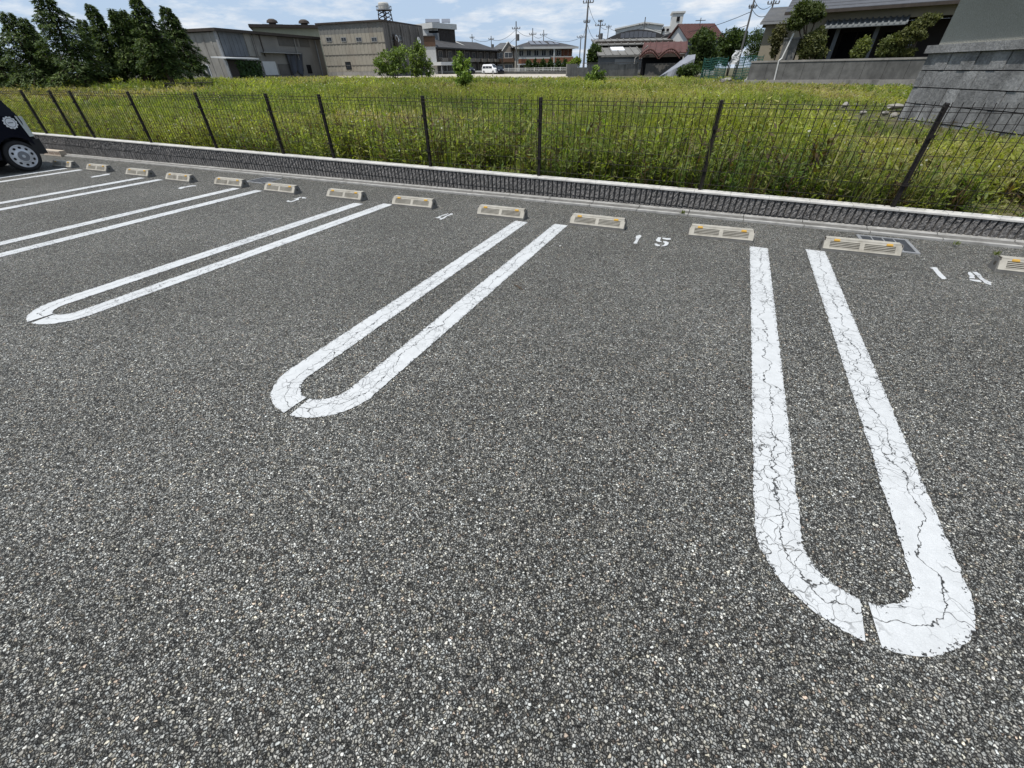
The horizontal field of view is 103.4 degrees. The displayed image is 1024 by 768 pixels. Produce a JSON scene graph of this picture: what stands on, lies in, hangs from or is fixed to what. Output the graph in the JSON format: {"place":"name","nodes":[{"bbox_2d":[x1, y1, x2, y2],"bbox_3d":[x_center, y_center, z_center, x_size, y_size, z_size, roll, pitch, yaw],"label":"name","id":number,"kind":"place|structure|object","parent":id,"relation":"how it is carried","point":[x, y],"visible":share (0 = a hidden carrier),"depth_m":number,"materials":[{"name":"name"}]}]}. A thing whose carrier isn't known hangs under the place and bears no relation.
{"place":"outdoors","nodes":[
{"label":"outdoors","id":0,"kind":"place"},
{"bbox_2d":[339,74,567,77],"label":"gravel path","id":1,"kind":"structure","parent":0,"point":[513,75],"depth_m":55.42,"materials":[{"name":"gravel"}]},
{"bbox_2d":[431,62,452,73],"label":"carport","id":2,"kind":"object","parent":1,"relation":"on","point":[441,64],"visible":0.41,"depth_m":61.29,"materials":[{"name":"metal"}]},
{"bbox_2d":[482,64,496,73],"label":"parked van","id":3,"kind":"object","parent":1,"relation":"on","point":[488,68],"visible":0.83,"depth_m":62.42,"materials":[{"name":"white paint"}]},
{"bbox_2d":[0,0,941,72],"label":"sky","id":4,"kind":"structure","parent":0,"point":[481,20],"materials":[{"name":"blue"}]},
{"bbox_2d":[0,154,1023,767],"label":"parking lot","id":5,"kind":"structure","parent":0,"point":[212,554],"depth_m":1.69,"materials":[{"name":"asphalt"}]},
{"bbox_2d":[0,100,47,170],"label":"parked car","id":6,"kind":"object","parent":5,"relation":"on","point":[22,147],"visible":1,"depth_m":7.52,"materials":[{"name":"black paint"}]},
{"bbox_2d":[0,168,79,181],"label":"parking line","id":7,"kind":"object","parent":5,"relation":"on","point":[38,175],"visible":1,"depth_m":7.46,"materials":[{"name":"white paint"}]},
{"bbox_2d":[52,160,78,168],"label":"wheel stop","id":8,"kind":"object","parent":5,"relation":"on","point":[64,164],"visible":1,"depth_m":7.99,"materials":[{"name":"concrete"}]},
{"bbox_2d":[0,177,160,210],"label":"parking line","id":9,"kind":"object","parent":5,"relation":"on","point":[31,203],"visible":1,"depth_m":6.21,"materials":[{"name":"white paint"}]},
{"bbox_2d":[86,163,114,172],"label":"wheel stop","id":10,"kind":"object","parent":5,"relation":"on","point":[99,168],"visible":1,"depth_m":7.59,"materials":[{"name":"concrete"}]},
{"bbox_2d":[0,188,259,256],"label":"parking line","id":11,"kind":"object","parent":5,"relation":"on","point":[6,253],"visible":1,"depth_m":4.93,"materials":[{"name":"white paint"}]},
{"bbox_2d":[125,168,155,177],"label":"wheel stop","id":12,"kind":"object","parent":5,"relation":"on","point":[146,173],"visible":1,"depth_m":7.16,"materials":[{"name":"concrete"}]},
{"bbox_2d":[165,172,197,182],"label":"wheel stop","id":13,"kind":"object","parent":5,"relation":"on","point":[180,177],"visible":1,"depth_m":6.75,"materials":[{"name":"concrete"}]},
{"bbox_2d":[26,203,391,323],"bbox_3d":[-2.669,-1.461,4.219,0.566,0.001,3.681,17,41,21],"label":"parking line","id":14,"kind":"object","parent":5,"relation":"on","point":[44,310],"visible":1,"depth_m":3.64,"materials":[{"name":"white paint"}]},
{"bbox_2d":[214,177,248,187],"bbox_3d":[-4.491,-3.220,6.448,0.621,0.108,0.146,13,40,18],"label":"wheel stop","id":15,"kind":"object","parent":5,"relation":"on","point":[231,182],"visible":1,"depth_m":6.40,"materials":[{"name":"concrete"}]},
{"bbox_2d":[247,177,282,183],"bbox_3d":[-4.165,-3.417,6.785,0.420,0.018,0.400,15,41,20],"label":"drain grating","id":16,"kind":"object","parent":5,"relation":"on","point":[262,180],"visible":0.98,"depth_m":6.77,"materials":[{"name":"metal"}]},
{"bbox_2d":[264,182,301,194],"bbox_3d":[-3.449,-2.931,6.053,0.621,0.108,0.146,14,40,19],"label":"wheel stop","id":17,"kind":"object","parent":5,"relation":"on","point":[290,189],"visible":1,"depth_m":6.01,"materials":[{"name":"concrete"}]},
{"bbox_2d":[326,188,367,201],"bbox_3d":[-2.334,-2.664,5.684,0.621,0.108,0.146,14,40,19],"label":"wheel stop","id":18,"kind":"object","parent":5,"relation":"on","point":[349,195],"visible":1,"depth_m":5.64,"materials":[{"name":"concrete"}]},
{"bbox_2d":[392,195,436,209],"bbox_3d":[-1.289,-2.388,5.304,0.621,0.108,0.146,13,40,18],"label":"wheel stop","id":19,"kind":"object","parent":5,"relation":"on","point":[415,202],"visible":1,"depth_m":5.26,"materials":[{"name":"concrete"}]},
{"bbox_2d":[270,221,566,417],"bbox_3d":[-0.412,-0.859,3.393,0.646,0.001,3.626,15,41,20],"label":"parking line","id":20,"kind":"object","parent":5,"relation":"on","point":[285,394],"visible":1,"depth_m":2.69,"materials":[{"name":"white paint"}]},
{"bbox_2d":[477,204,527,220],"bbox_3d":[-0.122,-2.076,4.875,0.621,0.108,0.146,14,40,18],"label":"wheel stop","id":21,"kind":"object","parent":5,"relation":"on","point":[505,212],"visible":1,"depth_m":4.83,"materials":[{"name":"concrete"}]},
{"bbox_2d":[64,154,1023,248],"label":"kerb","id":22,"kind":"structure","parent":5,"relation":"on","point":[930,235],"depth_m":5.02,"materials":[{"name":"concrete"}]},
{"bbox_2d":[53,150,66,156],"bbox_3d":[-10.276,-5.248,9.190,0.245,0.107,0.115,15,41,20],"label":"hollow brick","id":23,"kind":"object","parent":22,"relation":"on","point":[61,153],"visible":1,"depth_m":9.15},
{"bbox_2d":[681,209,1001,255],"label":"kerb weeds","id":24,"kind":"object","parent":22,"relation":"on","point":[994,252],"visible":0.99,"depth_m":3.85,"materials":[{"name":"green plant"}]},
{"bbox_2d":[569,213,626,230],"bbox_3d":[0.959,-1.818,4.518,0.621,0.108,0.146,14,40,19],"label":"wheel stop","id":25,"kind":"object","parent":5,"relation":"on","point":[599,222],"visible":1,"depth_m":4.48,"materials":[{"name":"concrete"}]},
{"bbox_2d":[634,235,670,245],"bbox_3d":[1.427,-1.466,4.134,0.350,0.001,0.297,15,41,20],"label":"bay number","id":26,"kind":"object","parent":5,"relation":"on","point":[657,239],"visible":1,"depth_m":4.14,"materials":[{"name":"paint"}]},
{"bbox_2d":[687,223,755,242],"bbox_3d":[2.144,-1.555,4.153,0.621,0.108,0.146,13,40,17],"label":"wheel stop","id":27,"kind":"object","parent":5,"relation":"on","point":[727,233],"visible":1,"depth_m":4.12,"materials":[{"name":"concrete"}]},
{"bbox_2d":[818,236,903,258],"bbox_3d":[3.262,-1.289,3.785,0.621,0.108,0.146,13,40,18],"label":"wheel stop","id":28,"kind":"object","parent":5,"relation":"on","point":[887,249],"visible":1,"depth_m":3.75,"materials":[{"name":"concrete"}]},
{"bbox_2d":[749,246,975,656],"bbox_3d":[1.888,-0.272,2.584,0.660,0.001,3.792,15,41,20],"label":"parking line","id":29,"kind":"object","parent":5,"relation":"on","point":[932,615],"visible":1,"depth_m":1.63,"materials":[{"name":"white paint"}]},
{"bbox_2d":[856,234,920,254],"bbox_3d":[3.681,-1.374,3.976,0.430,0.018,0.440,15,41,20],"label":"drain grating","id":30,"kind":"object","parent":5,"relation":"on","point":[909,247],"visible":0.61,"depth_m":4.04,"materials":[{"name":"metal"}]},
{"bbox_2d":[931,267,990,284],"bbox_3d":[3.717,-0.900,3.353,0.350,0.001,0.291,15,41,20],"label":"bay number","id":31,"kind":"object","parent":5,"relation":"on","point":[941,275],"visible":1,"depth_m":3.34,"materials":[{"name":"paint"}]},
{"bbox_2d":[987,255,1023,274],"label":"wheel stop","id":32,"kind":"object","parent":5,"relation":"on","point":[1007,264],"visible":1,"depth_m":3.38,"materials":[{"name":"concrete"}]},
{"bbox_2d":[0,68,1023,216],"bbox_3d":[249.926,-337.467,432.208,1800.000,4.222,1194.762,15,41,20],"label":"field ground","id":33,"kind":"structure","parent":0,"point":[885,117],"depth_m":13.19,"materials":[{"name":"green plant"}]},
{"bbox_2d":[0,46,28,87],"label":"cedar tree","id":34,"kind":"object","parent":33,"relation":"on","point":[5,73],"visible":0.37,"depth_m":27.59,"materials":[{"name":"green plant"}]},
{"bbox_2d":[0,11,67,90],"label":"cedar tree","id":35,"kind":"object","parent":33,"relation":"on","point":[21,44],"visible":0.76,"depth_m":26.34,"materials":[{"name":"green plant"}]},
{"bbox_2d":[16,16,55,75],"bbox_3d":[-35.404,-24.829,30.359,2.362,4.171,2.632,4,38,6],"label":"cedar tree","id":36,"kind":"object","parent":33,"relation":"on","point":[25,20],"visible":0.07,"depth_m":29.46,"materials":[{"name":"green plant"}]},
{"bbox_2d":[29,0,128,89],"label":"cedar tree","id":37,"kind":"object","parent":33,"relation":"on","point":[85,71],"visible":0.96,"depth_m":26.17,"materials":[{"name":"green plant"}]},
{"bbox_2d":[76,19,135,83],"bbox_3d":[-31.934,-25.459,31.204,2.853,4.118,3.031,15,41,20],"label":"cedar tree","id":38,"kind":"object","parent":33,"relation":"on","point":[83,24],"visible":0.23,"depth_m":30.34,"materials":[{"name":"green plant"}]},
{"bbox_2d":[84,3,131,81],"bbox_3d":[-28.503,-23.756,28.606,2.671,4.686,2.556,15,41,20],"label":"cedar tree","id":39,"kind":"object","parent":33,"relation":"on","point":[98,26],"visible":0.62,"depth_m":27.92,"materials":[{"name":"green plant"}]},
{"bbox_2d":[106,8,163,83],"bbox_3d":[-26.463,-23.249,28.209,2.660,4.389,2.944,15,41,20],"label":"cedar tree","id":40,"kind":"object","parent":33,"relation":"on","point":[127,53],"visible":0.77,"depth_m":27.62,"materials":[{"name":"green plant"}]},
{"bbox_2d":[118,8,166,82],"bbox_3d":[-26.430,-23.734,28.768,2.877,4.452,2.971,15,41,20],"label":"cedar tree","id":41,"kind":"object","parent":33,"relation":"on","point":[123,13],"visible":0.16,"depth_m":27.89,"materials":[{"name":"green plant"}]},
{"bbox_2d":[136,75,181,82],"bbox_3d":[-27.585,-24.788,30.507,3.399,4.255,3.201,15,41,20],"label":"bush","id":42,"kind":"object","parent":33,"relation":"on","point":[163,78],"visible":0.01,"depth_m":30.65,"materials":[{"name":"green plant"}]},
{"bbox_2d":[126,0,194,85],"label":"cedar tree","id":43,"kind":"object","parent":33,"relation":"on","point":[160,62],"visible":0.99,"depth_m":24.96,"materials":[{"name":"green plant"}]},
{"bbox_2d":[158,5,210,80],"bbox_3d":[-24.417,-24.762,29.824,3.411,4.754,3.393,15,41,20],"label":"cedar tree","id":44,"kind":"object","parent":33,"relation":"on","point":[179,37],"visible":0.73,"depth_m":29.47,"materials":[{"name":"green plant"}]},
{"bbox_2d":[164,82,212,88],"bbox_3d":[-20.074,-18.487,25.251,2.650,0.611,0.082,-15,40,-17],"label":"wire fence","id":45,"kind":"object","parent":33,"relation":"on","point":[165,85],"visible":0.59,"depth_m":25.13,"materials":[{"name":"brown metal"}]},
{"bbox_2d":[115,27,327,78],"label":"factory shed","id":46,"kind":"structure","parent":33,"relation":"on","point":[269,50],"depth_m":45.67,"materials":[{"name":"grey metal"}]},
{"bbox_2d":[262,61,278,74],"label":"sliding door","id":47,"kind":"structure","parent":46,"relation":"in","point":[270,68],"depth_m":47.26,"materials":[{"name":"metal"}]},
{"bbox_2d":[286,52,303,74],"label":"tarpaulin","id":48,"kind":"object","parent":46,"relation":"hanging from","point":[296,63],"visible":1,"depth_m":50.27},
{"bbox_2d":[211,56,264,78],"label":"lean to shed","id":49,"kind":"object","parent":33,"relation":"on","point":[239,69],"visible":0.73,"depth_m":42.70,"materials":[{"name":"metal"}]},
{"bbox_2d":[248,19,327,72],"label":"factory hall","id":50,"kind":"structure","parent":33,"relation":"on","point":[304,28],"depth_m":59.76,"materials":[{"name":"grey"}]},
{"bbox_2d":[315,19,425,75],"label":"factory building","id":51,"kind":"structure","parent":33,"relation":"on","point":[351,48],"depth_m":50.67,"materials":[{"name":"beige"}]},
{"bbox_2d":[376,2,392,20],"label":"water tank","id":52,"kind":"object","parent":51,"relation":"on","point":[383,6],"visible":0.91,"depth_m":49.93,"materials":[{"name":"metal"}]},
{"bbox_2d":[373,44,413,77],"bbox_3d":[-10.495,-28.466,35.964,3.983,2.858,2.353,1,38,2],"label":"young tree","id":53,"kind":"object","parent":33,"relation":"on","point":[388,67],"visible":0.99,"depth_m":35.55,"materials":[{"name":"green plant"}]},
{"bbox_2d":[406,39,434,76],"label":"young tree","id":54,"kind":"object","parent":33,"relation":"on","point":[419,51],"visible":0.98,"depth_m":37.59,"materials":[{"name":"green plant"}]},
{"bbox_2d":[423,36,437,73],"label":"annex house","id":55,"kind":"structure","parent":33,"relation":"on","point":[429,44],"depth_m":60.95,"materials":[{"name":"concrete"}]},
{"bbox_2d":[415,19,456,42],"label":"modern house","id":56,"kind":"structure","parent":33,"relation":"on","point":[442,31],"depth_m":68.82,"materials":[{"name":"white metal"}]},
{"bbox_2d":[435,40,475,70],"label":"row house","id":57,"kind":"structure","parent":33,"relation":"on","point":[446,51],"depth_m":67.46,"materials":[{"name":"stone"}]},
{"bbox_2d":[451,51,474,87],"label":"sapling","id":58,"kind":"object","parent":33,"relation":"on","point":[465,75],"visible":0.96,"depth_m":22.23,"materials":[{"name":"green plant"}]},
{"bbox_2d":[456,41,499,70],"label":"row house","id":59,"kind":"structure","parent":33,"relation":"on","point":[482,55],"depth_m":77.06,"materials":[{"name":"stone"}]},
{"bbox_2d":[438,70,565,73],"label":"wall","id":60,"kind":"structure","parent":33,"relation":"on","point":[535,72],"depth_m":63.18,"materials":[{"name":"concrete"}]},
{"bbox_2d":[504,67,565,71],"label":"railing","id":61,"kind":"object","parent":60,"relation":"on","point":[551,69],"visible":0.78,"depth_m":62.96,"materials":[{"name":"metal"}]},
{"bbox_2d":[494,41,514,70],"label":"gabled house","id":62,"kind":"structure","parent":33,"relation":"on","point":[505,55],"depth_m":80.36,"materials":[{"name":"brown"}]},
{"bbox_2d":[512,21,519,70],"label":"utility pole","id":63,"kind":"object","parent":33,"relation":"on","point":[517,37],"visible":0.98,"depth_m":74.22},
{"bbox_2d":[32,132,1023,239],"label":"block wall","id":64,"kind":"structure","parent":33,"relation":"on","point":[978,224],"depth_m":5.43,"materials":[{"name":"concrete"}]},
{"bbox_2d":[0,89,1023,213],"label":"fence","id":65,"kind":"object","parent":64,"relation":"on","point":[928,139],"visible":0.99,"depth_m":5.08,"materials":[{"name":"brown metal"}]},
{"bbox_2d":[524,59,532,70],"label":"clipped shrub","id":66,"kind":"object","parent":33,"relation":"on","point":[528,63],"visible":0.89,"depth_m":68.80,"materials":[{"name":"green plant"}]},
{"bbox_2d":[531,58,539,71],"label":"clipped shrub","id":67,"kind":"object","parent":33,"relation":"on","point":[536,64],"visible":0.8,"depth_m":68.85,"materials":[{"name":"green plant"}]},
{"bbox_2d":[539,57,546,70],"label":"clipped shrub","id":68,"kind":"object","parent":33,"relation":"on","point":[543,64],"visible":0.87,"depth_m":68.81,"materials":[{"name":"green plant"}]},
{"bbox_2d":[512,41,578,70],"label":"apartment building","id":69,"kind":"structure","parent":33,"relation":"on","point":[540,50],"depth_m":77.90,"materials":[{"name":"stone"}]},
{"bbox_2d":[546,59,553,70],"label":"clipped shrub","id":70,"kind":"object","parent":33,"relation":"on","point":[550,63],"visible":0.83,"depth_m":68.61,"materials":[{"name":"green plant"}]},
{"bbox_2d":[554,58,561,70],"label":"clipped shrub","id":71,"kind":"object","parent":33,"relation":"on","point":[557,63],"visible":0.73,"depth_m":68.53,"materials":[{"name":"green plant"}]},
{"bbox_2d":[566,56,581,65],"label":"bush","id":72,"kind":"object","parent":33,"relation":"on","point":[577,60],"visible":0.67,"depth_m":63.33,"materials":[{"name":"green plant"}]},
{"bbox_2d":[582,0,593,66],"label":"utility pole","id":73,"kind":"object","parent":33,"relation":"on","point":[586,20],"visible":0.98,"depth_m":55.05,"materials":[{"name":"concrete"}]},
{"bbox_2d":[586,42,601,63],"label":"evergreen tree","id":74,"kind":"object","parent":33,"relation":"on","point":[592,56],"visible":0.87,"depth_m":60.78,"materials":[{"name":"green plant"}]},
{"bbox_2d":[584,65,606,81],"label":"sapling","id":75,"kind":"object","parent":33,"relation":"on","point":[595,74],"visible":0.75,"depth_m":32.14,"materials":[{"name":"green plant"}]},
{"bbox_2d":[595,20,605,38],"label":"utility pole","id":76,"kind":"object","parent":33,"relation":"on","point":[600,35],"visible":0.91,"depth_m":71.28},
{"bbox_2d":[566,62,639,76],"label":"old wall","id":77,"kind":"structure","parent":33,"relation":"on","point":[573,70],"depth_m":53.69,"materials":[{"name":"concrete"}]},
{"bbox_2d":[591,37,673,71],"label":"workshop","id":78,"kind":"structure","parent":33,"relation":"on","point":[620,47],"depth_m":61.44,"materials":[{"name":"grey metal"}]},
{"bbox_2d":[615,59,641,71],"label":"shutter door","id":79,"kind":"structure","parent":78,"relation":"in","point":[616,60],"depth_m":59.96,"materials":[{"name":"metal"}]},
{"bbox_2d":[601,29,670,72],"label":"arched hall","id":80,"kind":"structure","parent":33,"relation":"on","point":[638,34],"depth_m":72.87,"materials":[{"name":"stone"}]},
{"bbox_2d":[615,11,685,33],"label":"white works","id":81,"kind":"structure","parent":33,"relation":"on","point":[676,18],"depth_m":92.84,"materials":[{"name":"paint"}]},
{"bbox_2d":[634,40,687,75],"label":"red roof shed","id":82,"kind":"structure","parent":33,"relation":"on","point":[659,58],"depth_m":55.83,"materials":[{"name":"metal"}]},
{"bbox_2d":[659,54,695,76],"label":"tarpaulin","id":83,"kind":"object","parent":33,"relation":"on","point":[671,71],"visible":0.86,"depth_m":49.77,"materials":[{"name":"plastic"}]},
{"bbox_2d":[675,62,702,76],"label":"bush","id":84,"kind":"object","parent":33,"relation":"on","point":[691,69],"visible":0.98,"depth_m":48.04,"materials":[{"name":"green plant"}]},
{"bbox_2d":[667,19,722,74],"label":"red roof house","id":85,"kind":"structure","parent":33,"relation":"on","point":[680,32],"depth_m":60.72,"materials":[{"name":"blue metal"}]},
{"bbox_2d":[686,26,722,76],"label":"broadleaf tree","id":86,"kind":"object","parent":33,"relation":"on","point":[702,46],"visible":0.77,"depth_m":50.05,"materials":[{"name":"green plant"}]},
{"bbox_2d":[700,57,728,79],"bbox_3d":[19.598,-30.517,39.313,0.163,1.999,2.407,-30,46,-32],"label":"netting fence","id":87,"kind":"object","parent":33,"relation":"on","point":[715,67],"visible":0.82,"depth_m":39.16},
{"bbox_2d":[716,25,752,75],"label":"broadleaf tree","id":88,"kind":"object","parent":33,"relation":"on","point":[729,43],"visible":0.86,"depth_m":53.17,"materials":[{"name":"green plant"}]},
{"bbox_2d":[734,0,756,75],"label":"utility pole","id":89,"kind":"object","parent":33,"relation":"on","point":[752,6],"visible":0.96,"depth_m":44.00,"materials":[{"name":"concrete"}]},
{"bbox_2d":[732,55,763,79],"bbox_3d":[22.283,-29.856,38.383,0.163,2.123,2.519,-29,46,-31],"label":"netting fence","id":90,"kind":"object","parent":33,"relation":"on","point":[743,63],"visible":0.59,"depth_m":38.45,"materials":[{"name":"plastic"}]},
{"bbox_2d":[729,50,740,64],"bbox_3d":[21.124,-30.902,38.233,0.874,1.050,0.119,15,41,20],"label":"plastic sheet","id":91,"kind":"object","parent":90,"relation":"hanging from","point":[735,58],"visible":1,"depth_m":38.24,"materials":[{"name":"plastic"}]},
{"bbox_2d":[743,27,764,60],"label":"broadleaf tree","id":92,"kind":"object","parent":33,"relation":"on","point":[753,48],"visible":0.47,"depth_m":85.87,"materials":[{"name":"green plant"}]},
{"bbox_2d":[745,57,926,86],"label":"retaining wall","id":93,"kind":"structure","parent":33,"relation":"on","point":[859,71],"depth_m":30.59,"materials":[{"name":"concrete"}]},
{"bbox_2d":[774,33,793,79],"bbox_3d":[21.660,-26.053,32.362,0.879,3.097,0.247,-23,43,-26],"label":"drain pipe","id":94,"kind":"object","parent":93,"relation":"attached to","point":[782,56],"visible":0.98,"depth_m":32.27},
{"bbox_2d":[887,103,903,109],"bbox_3d":[13.441,-9.699,14.121,0.559,0.181,0.315,15,41,20],"label":"rubble stone","id":95,"kind":"object","parent":33,"relation":"on","point":[897,104],"visible":0.72,"depth_m":14.07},
{"bbox_2d":[898,0,1023,138],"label":"corner house","id":96,"kind":"structure","parent":33,"relation":"on","point":[978,59],"depth_m":9.91,"materials":[{"name":"paint"}]},
{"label":"terrace ground","id":97,"kind":"structure","parent":0,"visible":0},
{"bbox_2d":[757,7,791,60],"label":"annex building","id":98,"kind":"structure","parent":97,"relation":"on","point":[772,18],"depth_m":37.56,"materials":[{"name":"paint"}]},
{"bbox_2d":[767,20,788,59],"bbox_3d":[21.476,-27.692,32.818,1.407,2.856,1.370,-19,41,-21],"label":"garden shrub","id":99,"kind":"object","parent":97,"relation":"on","point":[779,32],"visible":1,"depth_m":32.47,"materials":[{"name":"green plant"}]},
{"bbox_2d":[779,37,801,59],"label":"gate pillar","id":100,"kind":"structure","parent":97,"relation":"on","point":[790,53],"depth_m":32.23,"materials":[{"name":"concrete"}]},
{"bbox_2d":[784,0,827,59],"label":"garden pine","id":101,"kind":"object","parent":97,"relation":"on","point":[804,13],"visible":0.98,"depth_m":30.70,"materials":[{"name":"green plant"}]},
{"bbox_2d":[795,25,830,59],"bbox_3d":[23.672,-26.513,31.592,2.593,2.447,2.106,15,41,20],"label":"garden shrub","id":102,"kind":"object","parent":97,"relation":"on","point":[812,44],"visible":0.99,"depth_m":31.37,"materials":[{"name":"green plant"}]},
{"bbox_2d":[849,34,873,58],"bbox_3d":[26.237,-25.188,30.348,1.291,1.800,1.416,-9,39,-10],"label":"garden shrub","id":103,"kind":"object","parent":97,"relation":"on","point":[862,48],"visible":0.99,"depth_m":30.15,"materials":[{"name":"green plant"}]},
{"bbox_2d":[784,0,959,59],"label":"tile roof house","id":104,"kind":"structure","parent":97,"relation":"on","point":[848,23],"depth_m":32.01,"materials":[{"name":"paint"}]},
{"bbox_2d":[833,30,873,58],"bbox_3d":[29.498,-29.301,34.967,2.229,1.943,0.070,23,44,27],"label":"window","id":105,"kind":"structure","parent":104,"relation":"in","point":[848,39],"depth_m":35.02,"materials":[{"name":"glass"}]},
{"bbox_2d":[874,30,907,57],"bbox_3d":[31.807,-28.294,33.718,1.960,1.817,0.070,23,44,27],"label":"window","id":106,"kind":"structure","parent":104,"relation":"in","point":[886,33],"depth_m":33.58,"materials":[{"name":"glass"}]},
{"bbox_2d":[875,32,907,57],"bbox_3d":[27.740,-24.566,29.543,1.992,1.770,1.723,15,41,20],"label":"garden shrub","id":107,"kind":"object","parent":97,"relation":"on","point":[888,48],"visible":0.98,"depth_m":29.34,"materials":[{"name":"green plant"}]},
{"bbox_2d":[895,12,942,56],"bbox_3d":[28.585,-24.589,28.707,2.224,2.808,1.937,15,41,20],"label":"garden pine","id":108,"kind":"object","parent":97,"relation":"on","point":[915,31],"visible":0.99,"depth_m":28.37,"materials":[{"name":"green plant"}]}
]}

